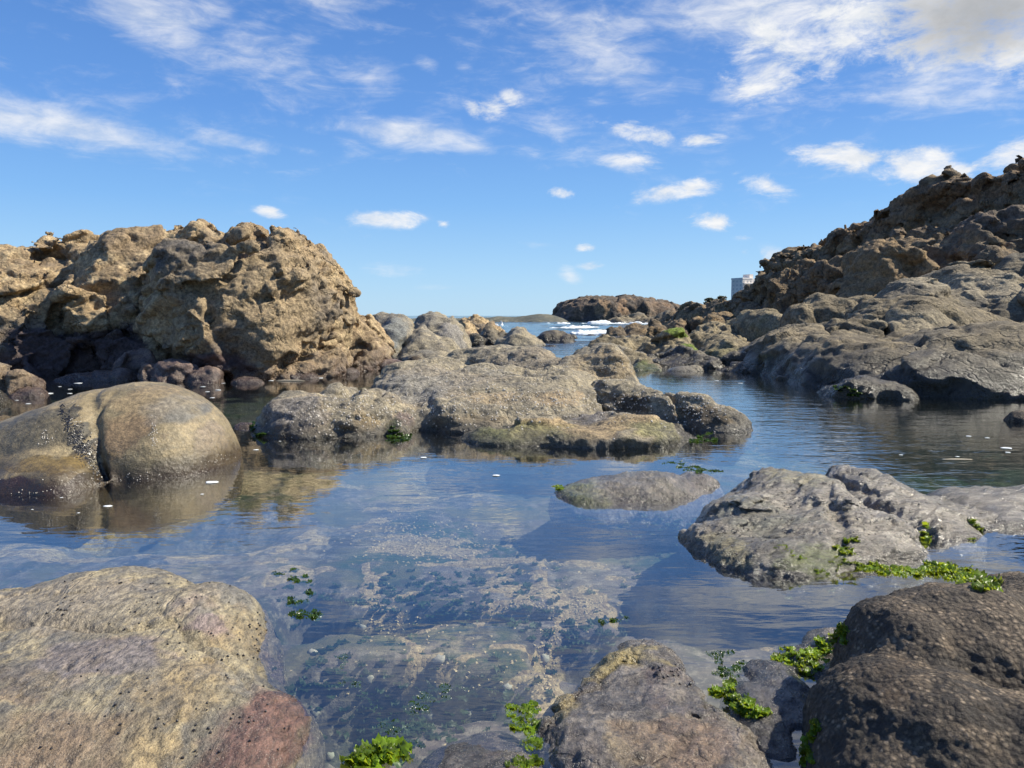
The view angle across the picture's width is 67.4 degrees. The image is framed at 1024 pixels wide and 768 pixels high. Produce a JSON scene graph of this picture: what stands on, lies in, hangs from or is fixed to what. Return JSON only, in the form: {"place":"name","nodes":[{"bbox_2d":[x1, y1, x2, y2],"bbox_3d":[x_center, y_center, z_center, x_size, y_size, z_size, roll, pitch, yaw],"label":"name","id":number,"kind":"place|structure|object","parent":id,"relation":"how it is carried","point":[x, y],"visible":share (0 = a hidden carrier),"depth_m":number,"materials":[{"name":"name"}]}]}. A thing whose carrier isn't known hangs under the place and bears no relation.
{"place":"outdoors","nodes":[
{"label":"outdoors","id":0,"kind":"place"},
{"bbox_2d":[379,359,401,370],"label":"shore stone","id":1,"kind":"object","parent":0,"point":[384,363],"visible":0.22,"depth_m":8.51,"materials":[{"name":"stone"}]},
{"bbox_2d":[400,350,447,360],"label":"shore stone","id":2,"kind":"object","parent":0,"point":[422,354],"visible":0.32,"depth_m":10.06,"materials":[{"name":"grey stone"}]},
{"bbox_2d":[0,331,1023,767],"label":"pool bed","id":3,"kind":"object","parent":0,"point":[252,557],"visible":0.14,"depth_m":2.11,"materials":[{"name":"grey stone"}]},
{"bbox_2d":[0,390,12,405],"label":"shore stone","id":4,"kind":"object","parent":3,"relation":"on","point":[5,399],"visible":0.29,"depth_m":5.22,"materials":[{"name":"grey stone"}]},
{"bbox_2d":[0,362,45,395],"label":"shore stone","id":5,"kind":"object","parent":3,"relation":"on","point":[12,381],"visible":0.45,"depth_m":5.79,"materials":[{"name":"brown stone"}]},
{"bbox_2d":[8,386,48,397],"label":"shore stone","id":6,"kind":"object","parent":3,"relation":"on","point":[25,392],"visible":0.34,"depth_m":5.70,"materials":[{"name":"grey stone"}]},
{"bbox_2d":[53,372,91,380],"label":"shore stone","id":7,"kind":"object","parent":3,"relation":"on","point":[77,377],"visible":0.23,"depth_m":7.10,"materials":[{"name":"grey stone"}]},
{"bbox_2d":[88,367,136,381],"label":"shore stone","id":8,"kind":"object","parent":3,"relation":"on","point":[120,374],"visible":0.37,"depth_m":7.08,"materials":[{"name":"grey stone"}]},
{"bbox_2d":[0,381,241,546],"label":"cracked boulder","id":9,"kind":"object","parent":3,"relation":"on","point":[132,431],"visible":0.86,"depth_m":2.88,"materials":[{"name":"beige stone"}]},
{"bbox_2d":[112,348,156,374],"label":"shore stone","id":10,"kind":"object","parent":3,"relation":"on","point":[134,360],"visible":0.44,"depth_m":7.37,"materials":[{"name":"grey stone"}]},
{"bbox_2d":[0,566,325,767],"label":"foreground boulder","id":11,"kind":"object","parent":3,"relation":"on","point":[48,693],"visible":1,"depth_m":1.13,"materials":[{"name":"beige stone"}]},
{"bbox_2d":[137,358,198,382],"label":"shore stone","id":12,"kind":"object","parent":3,"relation":"on","point":[172,370],"visible":0.44,"depth_m":6.95,"materials":[{"name":"stone"}]},
{"bbox_2d":[0,219,395,379],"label":"rough outcrop","id":13,"kind":"object","parent":3,"relation":"on","point":[248,299],"visible":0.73,"depth_m":7.68,"materials":[{"name":"brown stone"}]},
{"bbox_2d":[183,366,223,383],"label":"shore stone","id":14,"kind":"object","parent":3,"relation":"on","point":[206,375],"visible":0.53,"depth_m":6.88,"materials":[{"name":"grey stone"}]},
{"bbox_2d":[234,422,252,427],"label":"shore stone","id":15,"kind":"object","parent":3,"relation":"on","point":[243,425],"visible":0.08,"depth_m":4.14,"materials":[{"name":"grey stone"}]},
{"bbox_2d":[231,376,264,383],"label":"shore stone","id":16,"kind":"object","parent":3,"relation":"on","point":[247,380],"visible":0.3,"depth_m":6.80,"materials":[{"name":"grey stone"}]},
{"bbox_2d":[290,372,319,378],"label":"shore stone","id":17,"kind":"object","parent":3,"relation":"on","point":[309,375],"visible":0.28,"depth_m":7.33,"materials":[{"name":"grey stone"}]},
{"bbox_2d":[308,648,317,654],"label":"pale pebble","id":18,"kind":"object","parent":3,"relation":"on","point":[310,651],"visible":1,"depth_m":1.73,"materials":[{"name":"white stone"}]},
{"bbox_2d":[311,709,319,716],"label":"pale pebble","id":19,"kind":"object","parent":3,"relation":"on","point":[315,712],"visible":0.98,"depth_m":1.64,"materials":[{"name":"white stone"}]},
{"bbox_2d":[326,752,333,759],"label":"pale pebble","id":20,"kind":"object","parent":3,"relation":"on","point":[330,755],"visible":1,"depth_m":1.61,"materials":[{"name":"white stone"}]},
{"bbox_2d":[346,367,359,374],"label":"shore stone","id":21,"kind":"object","parent":3,"relation":"on","point":[351,371],"visible":0.16,"depth_m":7.88,"materials":[{"name":"grey stone"}]},
{"bbox_2d":[359,624,366,630],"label":"pale pebble","id":22,"kind":"object","parent":3,"relation":"on","point":[362,627],"visible":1,"depth_m":1.97,"materials":[{"name":"white stone"}]},
{"bbox_2d":[362,674,373,684],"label":"pale pebble","id":23,"kind":"object","parent":3,"relation":"on","point":[368,679],"visible":1,"depth_m":1.68,"materials":[{"name":"white stone"}]},
{"bbox_2d":[334,653,425,751],"bbox_3d":[-0.229,0.495,1.213,0.051,0.007,0.351,-3,6,-30],"label":"sea lettuce","id":24,"kind":"object","parent":3,"relation":"on","point":[421,744],"visible":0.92,"depth_m":1.25,"materials":[{"name":"green plant"}]},
{"bbox_2d":[372,312,459,358],"bbox_3d":[-1.662,-0.532,11.542,2.335,1.115,1.541,5,7,42],"label":"shore boulder","id":25,"kind":"object","parent":3,"relation":"on","point":[403,334],"visible":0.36,"depth_m":11.12,"materials":[{"name":"grey stone"}]},
{"bbox_2d":[372,683,468,736],"bbox_3d":[-0.142,0.498,1.187,0.061,0.008,0.179,4,6,35],"label":"sea lettuce","id":26,"kind":"object","parent":3,"relation":"on","point":[428,697],"visible":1,"depth_m":1.18,"materials":[{"name":"green plant"}]},
{"bbox_2d":[421,708,432,721],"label":"pale pebble","id":27,"kind":"object","parent":3,"relation":"on","point":[429,717],"visible":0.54,"depth_m":1.64,"materials":[{"name":"white stone"}]},
{"bbox_2d":[432,654,444,664],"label":"pale pebble","id":28,"kind":"object","parent":3,"relation":"on","point":[438,659],"visible":1,"depth_m":1.68,"materials":[{"name":"white stone"}]},
{"bbox_2d":[414,311,471,348],"bbox_3d":[-1.389,-0.710,13.420,1.533,1.122,2.101,0,5,0],"label":"shore boulder","id":29,"kind":"object","parent":3,"relation":"on","point":[440,324],"visible":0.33,"depth_m":12.90,"materials":[{"name":"grey stone"}]},
{"bbox_2d":[251,343,752,449],"bbox_3d":[-0.039,0.052,5.779,2.645,0.676,4.672,0,5,0],"label":"rock","id":30,"kind":"object","parent":3,"relation":"on","point":[598,396],"visible":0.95,"depth_m":4.09,"materials":[{"name":"grey stone"}]},
{"bbox_2d":[386,426,411,440],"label":"sea lettuce","id":31,"kind":"object","parent":30,"relation":"attached to","point":[400,437],"visible":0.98,"depth_m":3.81,"materials":[{"name":"green plant"}]},
{"bbox_2d":[689,431,717,442],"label":"sea lettuce","id":32,"kind":"object","parent":30,"relation":"attached to","point":[713,439],"visible":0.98,"depth_m":3.72,"materials":[{"name":"green plant"}]},
{"bbox_2d":[503,683,511,689],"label":"pale pebble","id":33,"kind":"object","parent":3,"relation":"on","point":[507,686],"visible":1,"depth_m":1.62,"materials":[{"name":"white stone"}]},
{"bbox_2d":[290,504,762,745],"bbox_3d":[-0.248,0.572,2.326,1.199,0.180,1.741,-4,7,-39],"label":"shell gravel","id":34,"kind":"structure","parent":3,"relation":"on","point":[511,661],"depth_m":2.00,"materials":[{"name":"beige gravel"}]},
{"bbox_2d":[541,654,549,663],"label":"pale pebble","id":35,"kind":"object","parent":3,"relation":"on","point":[545,658],"visible":1,"depth_m":1.79,"materials":[{"name":"white stone"}]},
{"bbox_2d":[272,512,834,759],"bbox_3d":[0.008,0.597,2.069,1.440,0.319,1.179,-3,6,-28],"label":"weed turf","id":36,"kind":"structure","parent":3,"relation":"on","point":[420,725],"depth_m":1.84,"materials":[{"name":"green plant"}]},
{"bbox_2d":[576,334,653,350],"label":"ledge rock","id":37,"kind":"object","parent":3,"relation":"on","point":[633,342],"visible":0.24,"depth_m":11.85,"materials":[{"name":"brown stone"}]},
{"bbox_2d":[590,342,646,354],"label":"ledge rock","id":38,"kind":"object","parent":3,"relation":"on","point":[622,348],"visible":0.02,"depth_m":10.57,"materials":[{"name":"stone"}]},
{"bbox_2d":[548,471,719,551],"bbox_3d":[0.442,0.433,2.654,0.644,0.263,0.514,0,5,0],"label":"rock","id":39,"kind":"object","parent":3,"relation":"on","point":[645,487],"visible":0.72,"depth_m":2.48,"materials":[{"name":"grey stone"}]},
{"bbox_2d":[553,484,563,490],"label":"sea lettuce","id":40,"kind":"object","parent":39,"relation":"attached to","point":[558,487],"visible":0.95,"depth_m":2.67,"materials":[{"name":"green plant"}]},
{"bbox_2d":[623,349,661,370],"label":"ledge rock","id":41,"kind":"object","parent":3,"relation":"on","point":[641,362],"visible":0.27,"depth_m":8.93,"materials":[{"name":"brown stone"}]},
{"bbox_2d":[531,639,779,767],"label":"foreground boulder","id":42,"kind":"object","parent":3,"relation":"on","point":[623,705],"visible":0.98,"depth_m":1.09,"materials":[{"name":"grey stone"}]},
{"bbox_2d":[504,700,543,751],"bbox_3d":[0.018,0.501,1.131,0.060,0.013,0.136,0,5,0],"label":"sea lettuce","id":43,"kind":"object","parent":42,"relation":"on","point":[528,714],"visible":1,"depth_m":1.14,"materials":[{"name":"green plant"}]},
{"bbox_2d":[647,345,724,369],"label":"ledge rock","id":44,"kind":"object","parent":3,"relation":"on","point":[680,355],"visible":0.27,"depth_m":9.03,"materials":[{"name":"grey stone"}]},
{"bbox_2d":[719,627,835,767],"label":"wet rock","id":45,"kind":"object","parent":3,"relation":"on","point":[780,690],"visible":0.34,"depth_m":1.18,"materials":[{"name":"grey stone"}]},
{"bbox_2d":[770,621,849,678],"bbox_3d":[0.501,0.427,1.296,0.120,0.131,0.239,2,5,18],"label":"sea lettuce","id":46,"kind":"object","parent":45,"relation":"on","point":[841,630],"visible":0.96,"depth_m":1.33,"materials":[{"name":"green plant"}]},
{"bbox_2d":[677,464,1010,629],"bbox_3d":[0.938,0.435,2.261,1.214,0.341,0.724,-4,6,-35],"label":"striated rock","id":47,"kind":"object","parent":3,"relation":"on","point":[733,537],"visible":0.83,"depth_m":1.97,"materials":[{"name":"grey stone"}]},
{"bbox_2d":[773,544,806,558],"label":"sea lettuce","id":48,"kind":"object","parent":47,"relation":"on","point":[800,556],"visible":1,"depth_m":1.81,"materials":[{"name":"green plant"}]},
{"bbox_2d":[814,549,872,574],"bbox_3d":[0.781,0.423,1.826,0.179,0.042,0.068,-2,5,-17],"label":"sea lettuce","id":49,"kind":"object","parent":47,"relation":"on","point":[844,560],"visible":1,"depth_m":1.83,"materials":[{"name":"green plant"}]},
{"bbox_2d":[832,536,859,554],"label":"sea lettuce","id":50,"kind":"object","parent":47,"relation":"on","point":[845,540],"visible":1,"depth_m":1.87,"materials":[{"name":"green plant"}]},
{"bbox_2d":[856,561,915,578],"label":"sea lettuce","id":51,"kind":"object","parent":47,"relation":"on","point":[895,569],"visible":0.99,"depth_m":1.82,"materials":[{"name":"green plant"}]},
{"bbox_2d":[918,521,931,544],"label":"sea lettuce","id":52,"kind":"object","parent":47,"relation":"on","point":[925,538],"visible":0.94,"depth_m":2.08,"materials":[{"name":"green plant"}]},
{"bbox_2d":[968,518,983,531],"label":"sea lettuce","id":53,"kind":"object","parent":47,"relation":"on","point":[972,521],"visible":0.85,"depth_m":2.15,"materials":[{"name":"green plant"}]},
{"bbox_2d":[738,253,1023,399],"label":"slab outcrop","id":54,"kind":"object","parent":3,"relation":"on","point":[953,330],"visible":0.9,"depth_m":7.19,"materials":[{"name":"grey stone"}]},
{"bbox_2d":[848,294,873,302],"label":"shore boulder","id":55,"kind":"object","parent":54,"relation":"on","point":[858,298],"visible":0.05,"depth_m":11.46,"materials":[{"name":"grey stone"}]},
{"bbox_2d":[887,581,925,594],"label":"wet rock","id":56,"kind":"object","parent":3,"relation":"on","point":[915,583],"visible":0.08,"depth_m":1.76,"materials":[{"name":"grey stone"}]},
{"bbox_2d":[798,571,1023,767],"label":"barnacled boulder","id":57,"kind":"object","parent":3,"relation":"on","point":[928,675],"visible":0.92,"depth_m":1.01,"materials":[{"name":"grey stone"}]},
{"bbox_2d":[798,718,821,766],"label":"sea lettuce","id":58,"kind":"object","parent":57,"relation":"on","point":[805,749],"visible":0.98,"depth_m":1.02,"materials":[{"name":"green plant"}]},
{"bbox_2d":[927,484,1023,567],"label":"striated rock","id":59,"kind":"object","parent":3,"relation":"on","point":[1006,504],"visible":0.57,"depth_m":2.31,"materials":[{"name":"grey stone"}]},
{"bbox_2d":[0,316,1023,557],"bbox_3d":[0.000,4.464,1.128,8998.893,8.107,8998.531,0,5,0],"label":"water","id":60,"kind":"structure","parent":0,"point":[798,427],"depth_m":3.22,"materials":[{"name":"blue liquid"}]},
{"bbox_2d":[249,421,266,436],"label":"sea lettuce","id":61,"kind":"object","parent":60,"relation":"on","point":[252,428],"visible":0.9,"depth_m":3.87,"materials":[{"name":"green plant"}]},
{"bbox_2d":[271,567,299,576],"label":"sea lettuce","id":62,"kind":"object","parent":60,"relation":"on","point":[276,574],"visible":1,"depth_m":1.81,"materials":[{"name":"green plant"}]},
{"bbox_2d":[287,574,311,583],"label":"sea lettuce","id":63,"kind":"object","parent":60,"relation":"on","point":[295,579],"visible":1,"depth_m":1.75,"materials":[{"name":"green plant"}]},
{"bbox_2d":[285,588,313,607],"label":"sea lettuce","id":64,"kind":"object","parent":60,"relation":"on","point":[296,602],"visible":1,"depth_m":1.62,"materials":[{"name":"green plant"}]},
{"bbox_2d":[288,608,323,621],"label":"sea lettuce","id":65,"kind":"object","parent":60,"relation":"on","point":[314,615],"visible":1,"depth_m":1.55,"materials":[{"name":"green plant"}]},
{"bbox_2d":[339,732,412,767],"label":"sea lettuce","id":66,"kind":"object","parent":60,"relation":"on","point":[379,751],"visible":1,"depth_m":1.04,"materials":[{"name":"green plant"}]},
{"bbox_2d":[409,355,421,359],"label":"shore stone","id":67,"kind":"object","parent":60,"relation":"in","point":[417,357],"visible":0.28,"depth_m":9.53,"materials":[{"name":"grey stone"}]},
{"bbox_2d":[418,731,543,767],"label":"foreground boulder","id":68,"kind":"object","parent":60,"relation":"in","point":[492,749],"visible":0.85,"depth_m":1.05,"materials":[{"name":"grey stone"}]},
{"bbox_2d":[459,314,504,336],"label":"shore boulder","id":69,"kind":"object","parent":60,"relation":"on","point":[475,323],"visible":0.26,"depth_m":19.10,"materials":[{"name":"brown stone"}]},
{"bbox_2d":[470,324,506,345],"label":"shore boulder","id":70,"kind":"object","parent":60,"relation":"on","point":[490,335],"visible":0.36,"depth_m":16.04,"materials":[{"name":"grey stone"}]},
{"bbox_2d":[412,314,567,321],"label":"ridge","id":71,"kind":"structure","parent":60,"relation":"on","point":[541,318],"depth_m":75.85,"materials":[{"name":"grey stone"}]},
{"bbox_2d":[494,326,545,346],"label":"shore boulder","id":72,"kind":"object","parent":60,"relation":"on","point":[519,336],"visible":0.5,"depth_m":15.05,"materials":[{"name":"grey stone"}]},
{"bbox_2d":[504,753,544,767],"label":"sea lettuce","id":73,"kind":"object","parent":60,"relation":"on","point":[536,760],"visible":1,"depth_m":1.03,"materials":[{"name":"green plant"}]},
{"bbox_2d":[537,330,575,343],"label":"sea rock","id":74,"kind":"object","parent":60,"relation":"in","point":[557,336],"visible":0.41,"depth_m":18.11,"materials":[{"name":"grey stone"}]},
{"bbox_2d":[552,325,595,330],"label":"breaking wave","id":75,"kind":"object","parent":60,"relation":"on","point":[583,326],"visible":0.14,"depth_m":37.95,"materials":[{"name":"white liquid"}]},
{"bbox_2d":[569,329,606,334],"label":"breaking wave","id":76,"kind":"object","parent":60,"relation":"on","point":[594,332],"visible":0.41,"depth_m":26.48,"materials":[{"name":"white liquid"}]},
{"bbox_2d":[558,320,647,323],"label":"breaking wave","id":77,"kind":"object","parent":60,"relation":"on","point":[606,321],"visible":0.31,"depth_m":56.43,"materials":[{"name":"white liquid"}]},
{"bbox_2d":[597,616,628,626],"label":"sea lettuce","id":78,"kind":"object","parent":60,"relation":"on","point":[601,623],"visible":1,"depth_m":1.52,"materials":[{"name":"green plant"}]},
{"bbox_2d":[606,318,666,336],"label":"dark rock","id":79,"kind":"object","parent":60,"relation":"on","point":[653,327],"visible":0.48,"depth_m":22.90,"materials":[{"name":"stone"}]},
{"bbox_2d":[607,310,669,322],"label":"skerry","id":80,"kind":"structure","parent":60,"relation":"in","point":[639,316],"depth_m":60.59,"materials":[{"name":"stone"}]},
{"bbox_2d":[636,327,697,353],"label":"ledge rock","id":81,"kind":"object","parent":60,"relation":"on","point":[665,340],"visible":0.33,"depth_m":10.85,"materials":[{"name":"stone"}]},
{"bbox_2d":[667,365,703,371],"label":"flat stone","id":82,"kind":"object","parent":60,"relation":"on","point":[694,368],"visible":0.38,"depth_m":8.32,"materials":[{"name":"grey stone"}]},
{"bbox_2d":[656,296,728,324],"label":"dark rock","id":83,"kind":"object","parent":60,"relation":"on","point":[689,310],"visible":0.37,"depth_m":38.74,"materials":[{"name":"stone"}]},
{"bbox_2d":[703,298,714,303],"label":"shrub","id":84,"kind":"object","parent":83,"relation":"on","point":[708,300],"visible":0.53,"depth_m":42.60,"materials":[{"name":"green plant"}]},
{"bbox_2d":[664,460,722,473],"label":"sea lettuce","id":85,"kind":"object","parent":60,"relation":"on","point":[700,469],"visible":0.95,"depth_m":3.02,"materials":[{"name":"green plant"}]},
{"bbox_2d":[665,313,725,334],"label":"dark rock","id":86,"kind":"object","parent":60,"relation":"on","point":[691,325],"visible":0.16,"depth_m":23.40,"materials":[{"name":"stone"}]},
{"bbox_2d":[688,330,742,349],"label":"ledge rock","id":87,"kind":"object","parent":60,"relation":"on","point":[699,339],"visible":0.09,"depth_m":10.97,"materials":[{"name":"stone"}]},
{"bbox_2d":[690,318,746,341],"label":"ledge rock","id":88,"kind":"object","parent":60,"relation":"on","point":[715,327],"visible":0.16,"depth_m":14.87,"materials":[{"name":"stone"}]},
{"bbox_2d":[700,335,749,358],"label":"ledge rock","id":89,"kind":"object","parent":60,"relation":"on","point":[720,347],"visible":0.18,"depth_m":9.46,"materials":[{"name":"brown stone"}]},
{"bbox_2d":[705,649,747,679],"bbox_3d":[0.373,0.484,1.329,0.075,0.010,0.109,0,5,0],"label":"sea lettuce","id":90,"kind":"object","parent":60,"relation":"on","point":[723,673],"visible":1,"depth_m":1.32,"materials":[{"name":"green plant"}]},
{"bbox_2d":[716,351,747,372],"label":"ledge rock","id":91,"kind":"object","parent":60,"relation":"on","point":[733,361],"visible":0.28,"depth_m":8.59,"materials":[{"name":"grey stone"}]},
{"bbox_2d":[703,301,761,319],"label":"dark rock","id":92,"kind":"object","parent":60,"relation":"on","point":[750,305],"visible":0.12,"depth_m":25.46,"materials":[{"name":"grey stone"}]},
{"bbox_2d":[707,676,772,718],"bbox_3d":[0.347,0.485,1.192,0.058,0.035,0.157,-1,5,-6],"label":"sea lettuce","id":93,"kind":"object","parent":60,"relation":"on","point":[743,707],"visible":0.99,"depth_m":1.16,"materials":[{"name":"green plant"}]},
{"bbox_2d":[730,308,782,341],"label":"shore boulder","id":94,"kind":"object","parent":60,"relation":"on","point":[749,325],"visible":0.4,"depth_m":14.33,"materials":[{"name":"grey stone"}]},
{"bbox_2d":[779,292,857,327],"bbox_3d":[4.675,-0.829,11.767,1.265,1.156,1.575,0,5,0],"label":"shore boulder","id":95,"kind":"object","parent":60,"relation":"on","point":[818,307],"visible":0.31,"depth_m":11.29,"materials":[{"name":"grey stone"}]},
{"bbox_2d":[832,385,861,396],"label":"sea lettuce","id":96,"kind":"object","parent":60,"relation":"on","point":[848,394],"visible":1,"depth_m":5.58,"materials":[{"name":"green plant"}]},
{"bbox_2d":[817,374,918,400],"bbox_3d":[2.640,0.141,5.764,0.756,0.433,0.505,3,6,27],"label":"wet boulder","id":97,"kind":"object","parent":60,"relation":"on","point":[868,387],"visible":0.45,"depth_m":5.57,"materials":[{"name":"grey stone"}]},
{"bbox_2d":[905,559,1002,591],"bbox_3d":[0.854,0.370,1.516,0.166,0.210,0.808,3,6,30],"label":"sea lettuce","id":98,"kind":"object","parent":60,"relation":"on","point":[948,570],"visible":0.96,"depth_m":1.77,"materials":[{"name":"green plant"}]},
{"bbox_2d":[941,459,972,460],"bbox_3d":[1.852,0.314,3.196,0.132,0.008,0.015,0,5,0],"label":"driftwood stick","id":99,"kind":"object","parent":60,"relation":"on","point":[956,459],"visible":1,"depth_m":3.19,"materials":[{"name":"grey wood"}]},
{"bbox_2d":[1003,410,1023,422],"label":"wet boulder","id":100,"kind":"object","parent":60,"relation":"on","point":[1016,416],"visible":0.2,"depth_m":4.35,"materials":[{"name":"grey stone"}]},
{"bbox_2d":[0,0,1023,315],"label":"sky","id":101,"kind":"structure","parent":0,"point":[452,157],"materials":[{"name":"blue"}]},
{"bbox_2d":[552,294,679,320],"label":"headland","id":102,"kind":"structure","parent":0,"point":[592,308],"depth_m":83.02,"materials":[{"name":"stone"}]},
{"bbox_2d":[731,274,754,298],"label":"apartment tower","id":103,"kind":"structure","parent":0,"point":[737,284],"depth_m":591.70,"materials":[{"name":"concrete"}]},
{"bbox_2d":[724,155,1023,313],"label":"craggy cliff","id":104,"kind":"structure","parent":0,"point":[949,214],"depth_m":16.35,"materials":[{"name":"stone"}]},
{"bbox_2d":[826,237,939,297],"bbox_3d":[6.257,-1.442,13.085,1.823,2.164,2.230,4,7,41],"label":"cone rock","id":105,"kind":"object","parent":104,"relation":"on","point":[873,267],"visible":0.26,"depth_m":12.71,"materials":[{"name":"brown stone"}]}
]}

